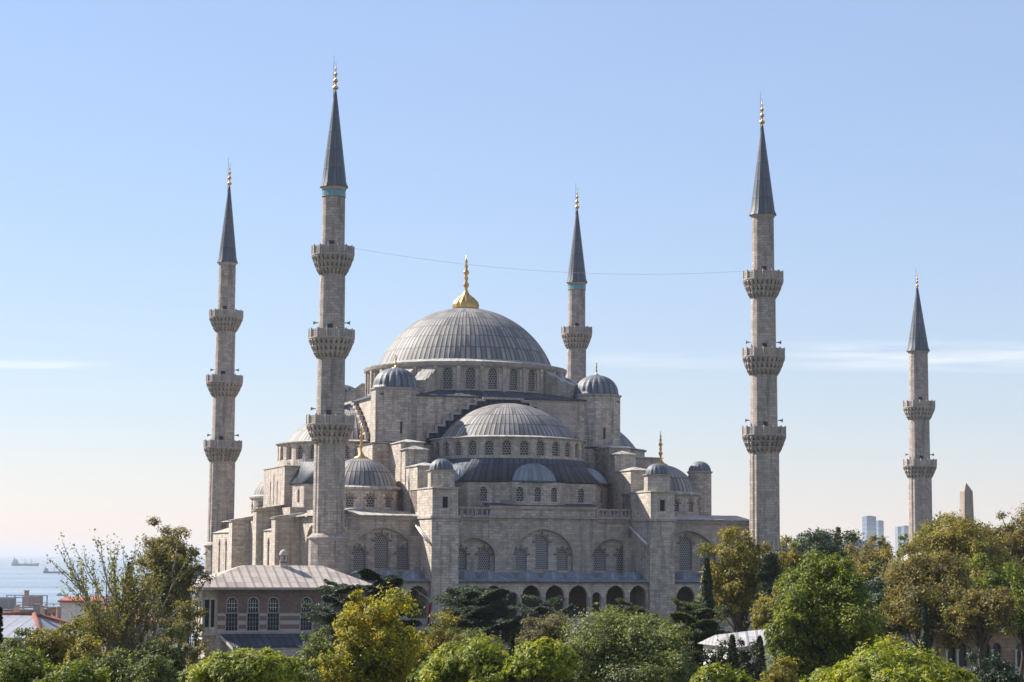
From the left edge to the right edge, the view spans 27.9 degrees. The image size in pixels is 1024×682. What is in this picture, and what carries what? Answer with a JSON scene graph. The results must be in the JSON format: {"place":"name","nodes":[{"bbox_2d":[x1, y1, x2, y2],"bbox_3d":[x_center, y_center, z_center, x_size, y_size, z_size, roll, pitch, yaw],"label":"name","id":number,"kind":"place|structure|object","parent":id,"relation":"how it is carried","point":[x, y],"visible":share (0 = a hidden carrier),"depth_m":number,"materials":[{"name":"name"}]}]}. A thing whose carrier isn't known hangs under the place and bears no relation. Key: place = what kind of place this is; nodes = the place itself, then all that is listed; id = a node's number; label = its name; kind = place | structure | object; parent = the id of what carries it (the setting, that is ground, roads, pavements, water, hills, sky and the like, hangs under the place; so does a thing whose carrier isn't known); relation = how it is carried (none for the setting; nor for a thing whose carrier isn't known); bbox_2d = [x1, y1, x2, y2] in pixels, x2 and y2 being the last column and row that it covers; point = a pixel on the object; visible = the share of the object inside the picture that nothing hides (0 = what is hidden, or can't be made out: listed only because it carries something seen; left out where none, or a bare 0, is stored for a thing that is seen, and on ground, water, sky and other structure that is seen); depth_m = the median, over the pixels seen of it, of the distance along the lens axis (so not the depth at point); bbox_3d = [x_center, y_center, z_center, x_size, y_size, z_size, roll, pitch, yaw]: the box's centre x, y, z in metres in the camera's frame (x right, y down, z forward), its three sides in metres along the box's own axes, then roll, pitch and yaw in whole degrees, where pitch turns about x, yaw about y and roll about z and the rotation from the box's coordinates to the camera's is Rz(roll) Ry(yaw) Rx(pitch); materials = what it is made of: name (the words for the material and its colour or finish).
{"place":"outdoors","nodes":[
{"label":"outdoors","id":0,"kind":"place"},
{"bbox_2d":[0,555,203,641],"bbox_3d":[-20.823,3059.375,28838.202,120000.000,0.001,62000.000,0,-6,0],"label":"sea","id":1,"kind":"structure","parent":0,"point":[19,580],"depth_m":4109.55,"materials":[{"name":"liquid"}]},
{"bbox_2d":[11,557,38,565],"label":"cargo ship","id":2,"kind":"object","parent":1,"relation":"on","point":[15,562],"visible":0.93,"depth_m":7220.18,"materials":[{"name":"paint"}]},
{"bbox_2d":[43,567,63,572],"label":"cargo ship","id":3,"kind":"object","parent":1,"relation":"on","point":[46,570],"visible":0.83,"depth_m":4567.55,"materials":[{"name":"paint"}]},
{"bbox_2d":[101,642,916,679],"bbox_3d":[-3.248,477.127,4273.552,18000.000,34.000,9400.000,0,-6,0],"label":"ground","id":4,"kind":"structure","parent":0,"point":[413,654],"depth_m":293.86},
{"bbox_2d":[0,607,3,643],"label":"conifer","id":5,"kind":"object","parent":4,"relation":"on","point":[1,625],"visible":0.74,"depth_m":143.65,"materials":[{"name":"green plant"}]},
{"bbox_2d":[0,597,47,614],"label":"town house","id":6,"kind":"structure","parent":4,"relation":"on","point":[7,604],"depth_m":380.58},
{"bbox_2d":[0,627,49,670],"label":"bush","id":7,"kind":"object","parent":4,"relation":"on","point":[12,643],"visible":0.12,"depth_m":118.93,"materials":[{"name":"green plant"}]},
{"bbox_2d":[13,605,43,614],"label":"town house","id":8,"kind":"structure","parent":4,"relation":"on","point":[16,608],"depth_m":342.90,"materials":[{"name":"paint"}]},
{"bbox_2d":[0,646,61,681],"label":"bush","id":9,"kind":"object","parent":4,"relation":"on","point":[18,668],"visible":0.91,"depth_m":102.99,"materials":[{"name":"green plant"}]},
{"bbox_2d":[6,590,63,616],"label":"town house","id":10,"kind":"structure","parent":4,"relation":"on","point":[51,610],"depth_m":390.47,"materials":[{"name":"concrete"}]},
{"bbox_2d":[1,604,85,643],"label":"town house","id":11,"kind":"structure","parent":4,"relation":"on","point":[35,619],"depth_m":284.38,"materials":[{"name":"grey metal"}]},
{"bbox_2d":[21,621,80,668],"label":"bush","id":12,"kind":"object","parent":4,"relation":"on","point":[55,644],"visible":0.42,"depth_m":120.04,"materials":[{"name":"green plant"}]},
{"bbox_2d":[46,607,64,620],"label":"town house","id":13,"kind":"structure","parent":4,"relation":"on","point":[58,613],"depth_m":357.73,"materials":[{"name":"grey concrete"}]},
{"bbox_2d":[33,656,113,681],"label":"bush","id":14,"kind":"object","parent":4,"relation":"on","point":[78,671],"visible":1,"depth_m":98.38,"materials":[{"name":"green plant"}]},
{"bbox_2d":[53,612,97,649],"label":"tree","id":15,"kind":"object","parent":4,"relation":"on","point":[71,625],"visible":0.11,"depth_m":148.04,"materials":[{"name":"green plant"}]},
{"bbox_2d":[58,596,105,624],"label":"building","id":16,"kind":"structure","parent":4,"relation":"on","point":[68,604],"depth_m":423.48,"materials":[{"name":"white paint"}]},
{"bbox_2d":[63,630,114,668],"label":"bush","id":17,"kind":"object","parent":4,"relation":"on","point":[90,646],"visible":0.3,"depth_m":116.37,"materials":[{"name":"green plant"}]},
{"bbox_2d":[69,587,151,658],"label":"tree","id":18,"kind":"object","parent":4,"relation":"on","point":[104,622],"visible":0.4,"depth_m":123.42,"materials":[{"name":"green plant"}]},
{"bbox_2d":[83,646,154,681],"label":"bush","id":19,"kind":"object","parent":4,"relation":"on","point":[120,669],"visible":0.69,"depth_m":109.91,"materials":[{"name":"green plant"}]},
{"bbox_2d":[46,528,211,658],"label":"tree","id":20,"kind":"object","parent":4,"relation":"on","point":[137,597],"visible":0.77,"depth_m":126.64,"materials":[{"name":"green plant"}]},
{"bbox_2d":[123,562,135,658],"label":"cypress","id":21,"kind":"object","parent":4,"relation":"on","point":[128,563],"visible":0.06,"depth_m":198.55,"materials":[{"name":"green plant"}]},
{"bbox_2d":[134,609,176,644],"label":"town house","id":22,"kind":"structure","parent":4,"relation":"on","point":[151,631],"depth_m":391.80,"materials":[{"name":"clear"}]},
{"bbox_2d":[133,647,182,681],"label":"bush","id":23,"kind":"object","parent":4,"relation":"on","point":[160,674],"visible":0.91,"depth_m":103.25,"materials":[{"name":"green plant"}]},
{"bbox_2d":[127,623,197,672],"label":"tree","id":24,"kind":"object","parent":4,"relation":"on","point":[178,655],"visible":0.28,"depth_m":123.10,"materials":[{"name":"green plant"}]},
{"bbox_2d":[130,516,216,644],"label":"tree","id":25,"kind":"object","parent":4,"relation":"on","point":[160,552],"visible":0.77,"depth_m":232.00,"materials":[{"name":"green plant"}]},
{"bbox_2d":[161,586,213,659],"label":"tree","id":26,"kind":"object","parent":4,"relation":"on","point":[183,620],"visible":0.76,"depth_m":168.23,"materials":[{"name":"green plant"}]},
{"bbox_2d":[176,658,209,681],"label":"tree","id":27,"kind":"object","parent":4,"relation":"on","point":[183,677],"visible":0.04,"depth_m":98.39,"materials":[{"name":"green plant"}]},
{"bbox_2d":[181,639,210,668],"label":"bush","id":28,"kind":"object","parent":4,"relation":"on","point":[195,650],"visible":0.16,"depth_m":110.64,"materials":[{"name":"green plant"}]},
{"bbox_2d":[203,158,242,574],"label":"minaret","id":29,"kind":"object","parent":4,"relation":"on","point":[223,447],"visible":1,"depth_m":348.94,"materials":[{"name":"stone"}]},
{"bbox_2d":[186,646,309,681],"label":"bush","id":30,"kind":"object","parent":4,"relation":"on","point":[251,665],"visible":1,"depth_m":95.36,"materials":[{"name":"green plant"}]},
{"bbox_2d":[192,549,379,660],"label":"pavilion","id":31,"kind":"structure","parent":4,"relation":"on","point":[257,607],"depth_m":251.22,"materials":[{"name":"grey stone"}]},
{"bbox_2d":[297,655,323,681],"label":"bush","id":32,"kind":"object","parent":4,"relation":"on","point":[312,677],"visible":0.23,"depth_m":104.86,"materials":[{"name":"green plant"}]},
{"bbox_2d":[293,625,336,673],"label":"tree","id":33,"kind":"object","parent":4,"relation":"on","point":[310,650],"visible":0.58,"depth_m":157.79,"materials":[{"name":"green plant"}]},
{"bbox_2d":[292,579,358,670],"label":"cedar","id":34,"kind":"object","parent":4,"relation":"on","point":[332,593],"visible":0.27,"depth_m":212.77,"materials":[{"name":"green plant"}]},
{"bbox_2d":[306,66,354,574],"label":"minaret","id":35,"kind":"object","parent":4,"relation":"on","point":[329,423],"visible":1,"depth_m":275.70,"materials":[{"name":"stone"}]},
{"bbox_2d":[304,628,369,681],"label":"bush","id":36,"kind":"object","parent":4,"relation":"on","point":[340,672],"visible":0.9,"depth_m":108.02,"materials":[{"name":"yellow plant"}]},
{"bbox_2d":[311,582,432,681],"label":"plane tree","id":37,"kind":"object","parent":4,"relation":"on","point":[377,641],"visible":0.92,"depth_m":109.47,"materials":[{"name":"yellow plant"}]},
{"bbox_2d":[335,567,425,641],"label":"cedar","id":38,"kind":"object","parent":4,"relation":"on","point":[366,574],"visible":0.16,"depth_m":202.36,"materials":[{"name":"green plant"}]},
{"bbox_2d":[408,630,430,676],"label":"plane tree","id":39,"kind":"object","parent":4,"relation":"on","point":[425,653],"visible":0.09,"depth_m":112.59,"materials":[{"name":"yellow plant"}]},
{"bbox_2d":[406,651,434,681],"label":"bush","id":40,"kind":"object","parent":4,"relation":"on","point":[417,673],"visible":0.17,"depth_m":102.55,"materials":[{"name":"green plant"}]},
{"bbox_2d":[417,607,463,654],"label":"tree","id":41,"kind":"object","parent":4,"relation":"on","point":[434,639],"visible":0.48,"depth_m":158.17,"materials":[{"name":"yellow plant"}]},
{"bbox_2d":[414,632,520,681],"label":"stone pine","id":42,"kind":"object","parent":4,"relation":"on","point":[479,660],"visible":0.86,"depth_m":97.52,"materials":[{"name":"green plant"}]},
{"bbox_2d":[405,585,533,652],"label":"cedar","id":43,"kind":"object","parent":4,"relation":"on","point":[481,614],"visible":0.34,"depth_m":202.29,"materials":[{"name":"green plant"}]},
{"bbox_2d":[448,626,508,675],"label":"tree","id":44,"kind":"object","parent":4,"relation":"on","point":[470,634],"visible":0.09,"depth_m":162.78,"materials":[{"name":"green plant"}]},
{"bbox_2d":[507,630,517,681],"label":"cypress","id":45,"kind":"object","parent":4,"relation":"on","point":[511,652],"visible":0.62,"depth_m":96.92,"materials":[{"name":"green plant"}]},
{"bbox_2d":[508,607,574,648],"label":"tree","id":46,"kind":"object","parent":4,"relation":"on","point":[544,628],"visible":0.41,"depth_m":148.06,"materials":[{"name":"green plant"}]},
{"bbox_2d":[501,636,582,681],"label":"stone pine","id":47,"kind":"object","parent":4,"relation":"on","point":[546,659],"visible":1,"depth_m":94.17,"materials":[{"name":"green plant"}]},
{"bbox_2d":[500,594,587,639],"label":"cedar","id":48,"kind":"object","parent":4,"relation":"on","point":[543,609],"visible":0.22,"depth_m":206.09,"materials":[{"name":"green plant"}]},
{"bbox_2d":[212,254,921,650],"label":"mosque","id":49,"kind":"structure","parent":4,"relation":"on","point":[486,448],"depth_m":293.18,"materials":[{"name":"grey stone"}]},
{"bbox_2d":[414,588,432,623],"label":"flag","id":50,"kind":"object","parent":49,"relation":"attached to","point":[429,610],"visible":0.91,"depth_m":273.23,"materials":[{"name":"red fabric"}]},
{"bbox_2d":[355,248,737,273],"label":"cable","id":51,"kind":"object","parent":49,"relation":"attached to","point":[534,270],"visible":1,"depth_m":287.55,"materials":[{"name":"metal"}]},
{"bbox_2d":[561,192,591,382],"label":"minaret","id":52,"kind":"object","parent":49,"relation":"attached to","point":[576,334],"visible":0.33,"depth_m":371.39,"materials":[{"name":"stone"}]},
{"bbox_2d":[558,659,583,681],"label":"bush","id":53,"kind":"object","parent":4,"relation":"on","point":[572,679],"visible":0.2,"depth_m":102.40,"materials":[{"name":"green plant"}]},
{"bbox_2d":[550,602,701,681],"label":"tree","id":54,"kind":"object","parent":4,"relation":"on","point":[618,647],"visible":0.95,"depth_m":114.21,"materials":[{"name":"green plant"}]},
{"bbox_2d":[597,597,658,627],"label":"cedar","id":55,"kind":"object","parent":4,"relation":"on","point":[631,608],"visible":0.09,"depth_m":183.00,"materials":[{"name":"green plant"}]},
{"bbox_2d":[664,596,731,667],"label":"cedar","id":56,"kind":"object","parent":4,"relation":"on","point":[702,612],"visible":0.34,"depth_m":173.28,"materials":[{"name":"green plant"}]},
{"bbox_2d":[696,557,715,632],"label":"cypress","id":57,"kind":"object","parent":4,"relation":"on","point":[707,599],"visible":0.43,"depth_m":188.36,"materials":[{"name":"green plant"}]},
{"bbox_2d":[689,662,736,681],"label":"tree","id":58,"kind":"object","parent":4,"relation":"on","point":[716,672],"visible":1,"depth_m":98.21,"materials":[{"name":"green plant"}]},
{"bbox_2d":[698,637,732,665],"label":"shrub","id":59,"kind":"object","parent":4,"relation":"on","point":[719,654],"visible":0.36,"depth_m":116.65,"materials":[{"name":"green plant"}]},
{"bbox_2d":[726,634,740,669],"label":"conifer","id":60,"kind":"object","parent":4,"relation":"on","point":[735,663],"visible":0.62,"depth_m":118.62,"materials":[{"name":"green plant"}]},
{"bbox_2d":[693,526,783,632],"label":"tree","id":61,"kind":"object","parent":4,"relation":"on","point":[736,581],"visible":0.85,"depth_m":209.13,"materials":[{"name":"green plant"}]},
{"bbox_2d":[724,662,757,681],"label":"bush","id":62,"kind":"object","parent":4,"relation":"on","point":[744,677],"visible":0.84,"depth_m":98.47,"materials":[{"name":"green plant"}]},
{"bbox_2d":[736,637,765,681],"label":"shrub","id":63,"kind":"object","parent":4,"relation":"on","point":[748,667],"visible":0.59,"depth_m":120.28,"materials":[{"name":"green plant"}]},
{"bbox_2d":[753,634,767,681],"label":"conifer","id":64,"kind":"object","parent":4,"relation":"on","point":[760,658],"visible":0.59,"depth_m":122.59,"materials":[{"name":"green plant"}]},
{"bbox_2d":[743,551,782,626],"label":"tree","id":65,"kind":"object","parent":4,"relation":"on","point":[770,571],"visible":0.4,"depth_m":203.26,"materials":[{"name":"green plant"}]},
{"bbox_2d":[742,96,785,555],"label":"minaret","id":66,"kind":"object","parent":4,"relation":"on","point":[763,433],"visible":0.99,"depth_m":296.31,"materials":[{"name":"stone"}]},
{"bbox_2d":[749,584,783,630],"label":"tree","id":67,"kind":"object","parent":4,"relation":"on","point":[762,610],"visible":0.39,"depth_m":177.61,"materials":[{"name":"green plant"}]},
{"bbox_2d":[759,655,803,681],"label":"bush","id":68,"kind":"object","parent":4,"relation":"on","point":[774,673],"visible":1,"depth_m":102.54,"materials":[{"name":"green plant"}]},
{"bbox_2d":[773,566,800,593],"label":"tree","id":69,"kind":"object","parent":4,"relation":"on","point":[786,571],"visible":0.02,"depth_m":189.37,"materials":[{"name":"green plant"}]},
{"bbox_2d":[780,539,794,550],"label":"tree","id":70,"kind":"object","parent":4,"relation":"on","point":[782,543],"visible":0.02,"depth_m":340.34,"materials":[{"name":"green plant"}]},
{"bbox_2d":[769,534,807,602],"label":"tree","id":71,"kind":"object","parent":4,"relation":"on","point":[791,560],"visible":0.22,"depth_m":212.72,"materials":[{"name":"green plant"}]},
{"bbox_2d":[761,592,817,681],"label":"tree","id":72,"kind":"object","parent":4,"relation":"on","point":[779,642],"visible":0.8,"depth_m":127.98,"materials":[{"name":"green plant"}]},
{"bbox_2d":[776,525,867,569],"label":"tree","id":73,"kind":"object","parent":4,"relation":"on","point":[826,543],"visible":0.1,"depth_m":232.33,"materials":[{"name":"green plant"}]},
{"bbox_2d":[765,546,888,680],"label":"tree","id":74,"kind":"object","parent":4,"relation":"on","point":[843,619],"visible":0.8,"depth_m":128.67,"materials":[{"name":"green plant"}]},
{"bbox_2d":[834,526,842,546],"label":"tree","id":75,"kind":"object","parent":4,"relation":"on","point":[837,530],"visible":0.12,"depth_m":353.27,"materials":[{"name":"green plant"}]},
{"bbox_2d":[842,540,898,575],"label":"tree","id":76,"kind":"object","parent":4,"relation":"on","point":[861,554],"visible":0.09,"depth_m":224.38,"materials":[{"name":"green plant"}]},
{"bbox_2d":[856,547,892,656],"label":"tree","id":77,"kind":"object","parent":4,"relation":"on","point":[866,571],"visible":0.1,"depth_m":207.81,"materials":[{"name":"green plant"}]},
{"bbox_2d":[866,533,894,549],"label":"tree","id":78,"kind":"object","parent":4,"relation":"on","point":[882,540],"visible":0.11,"depth_m":363.10,"materials":[{"name":"green plant"}]},
{"bbox_2d":[862,561,914,650],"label":"tree","id":79,"kind":"object","parent":4,"relation":"on","point":[876,586],"visible":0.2,"depth_m":187.34,"materials":[{"name":"green plant"}]},
{"bbox_2d":[799,632,981,681],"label":"tree","id":80,"kind":"object","parent":4,"relation":"on","point":[894,664],"visible":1,"depth_m":91.70,"materials":[{"name":"green plant"}]},
{"bbox_2d":[895,533,908,562],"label":"tree","id":81,"kind":"object","parent":4,"relation":"on","point":[903,538],"visible":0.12,"depth_m":368.31,"materials":[{"name":"green plant"}]},
{"bbox_2d":[902,275,936,551],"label":"minaret","id":82,"kind":"object","parent":4,"relation":"on","point":[919,466],"visible":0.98,"depth_m":391.26,"materials":[{"name":"stone"}]},
{"bbox_2d":[919,601,931,659],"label":"cypress","id":83,"kind":"object","parent":4,"relation":"on","point":[925,638],"visible":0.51,"depth_m":163.36,"materials":[{"name":"green plant"}]},
{"bbox_2d":[873,541,978,650],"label":"tree","id":84,"kind":"object","parent":4,"relation":"on","point":[920,579],"visible":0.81,"depth_m":176.79,"materials":[{"name":"green plant"}]},
{"bbox_2d":[905,509,1023,594],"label":"tree","id":85,"kind":"object","parent":4,"relation":"on","point":[933,536],"visible":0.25,"depth_m":211.60,"materials":[{"name":"green plant"}]},
{"bbox_2d":[960,483,973,520],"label":"obelisk","id":86,"kind":"object","parent":4,"relation":"on","point":[966,497],"visible":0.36,"depth_m":438.01,"materials":[{"name":"stone"}]},
{"bbox_2d":[917,627,1023,679],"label":"arcaded house","id":87,"kind":"structure","parent":4,"relation":"on","point":[1008,649],"depth_m":176.21,"materials":[{"name":"stone"}]},
{"bbox_2d":[939,582,1023,669],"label":"tree","id":88,"kind":"object","parent":4,"relation":"on","point":[982,614],"visible":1,"depth_m":163.82,"materials":[{"name":"green plant"}]},
{"bbox_2d":[965,552,1023,625],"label":"tree","id":89,"kind":"object","parent":4,"relation":"on","point":[998,575],"visible":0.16,"depth_m":197.47,"materials":[{"name":"green plant"}]},
{"bbox_2d":[965,651,1023,681],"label":"shrub","id":90,"kind":"object","parent":4,"relation":"on","point":[1000,664],"visible":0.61,"depth_m":148.00,"materials":[{"name":"green plant"}]},
{"bbox_2d":[981,667,1023,681],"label":"bush","id":91,"kind":"object","parent":4,"relation":"on","point":[1005,677],"visible":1,"depth_m":108.37,"materials":[{"name":"green plant"}]},
{"bbox_2d":[982,501,1023,593],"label":"tree","id":92,"kind":"object","parent":4,"relation":"on","point":[1012,538],"visible":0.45,"depth_m":247.44,"materials":[{"name":"green plant"}]},
{"bbox_2d":[998,585,1023,677],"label":"tree","id":93,"kind":"object","parent":4,"relation":"on","point":[1020,619],"visible":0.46,"depth_m":167.97,"materials":[{"name":"green plant"}]},
{"bbox_2d":[0,0,1023,555],"label":"sky","id":94,"kind":"structure","parent":0,"point":[894,129],"materials":[{"name":"blue"}]},
{"bbox_2d":[698,629,776,669],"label":"roofed hall","id":95,"kind":"structure","parent":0,"point":[746,636],"depth_m":148.44,"materials":[{"name":"white metal"}]},
{"bbox_2d":[862,516,876,543],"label":"skyscraper","id":96,"kind":"structure","parent":0,"point":[868,526],"depth_m":6461.31,"materials":[{"name":"glass"}]},
{"bbox_2d":[876,520,883,547],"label":"skyscraper","id":97,"kind":"structure","parent":0,"point":[879,528],"depth_m":6665.78,"materials":[{"name":"glass"}]},
{"bbox_2d":[895,526,901,560],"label":"skyscraper","id":98,"kind":"structure","parent":0,"point":[897,531],"depth_m":6863.60,"materials":[{"name":"glass"}]},
{"bbox_2d":[901,526,908,554],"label":"skyscraper","id":99,"kind":"structure","parent":0,"point":[904,529],"depth_m":6565.31,"materials":[{"name":"glass"}]}
]}

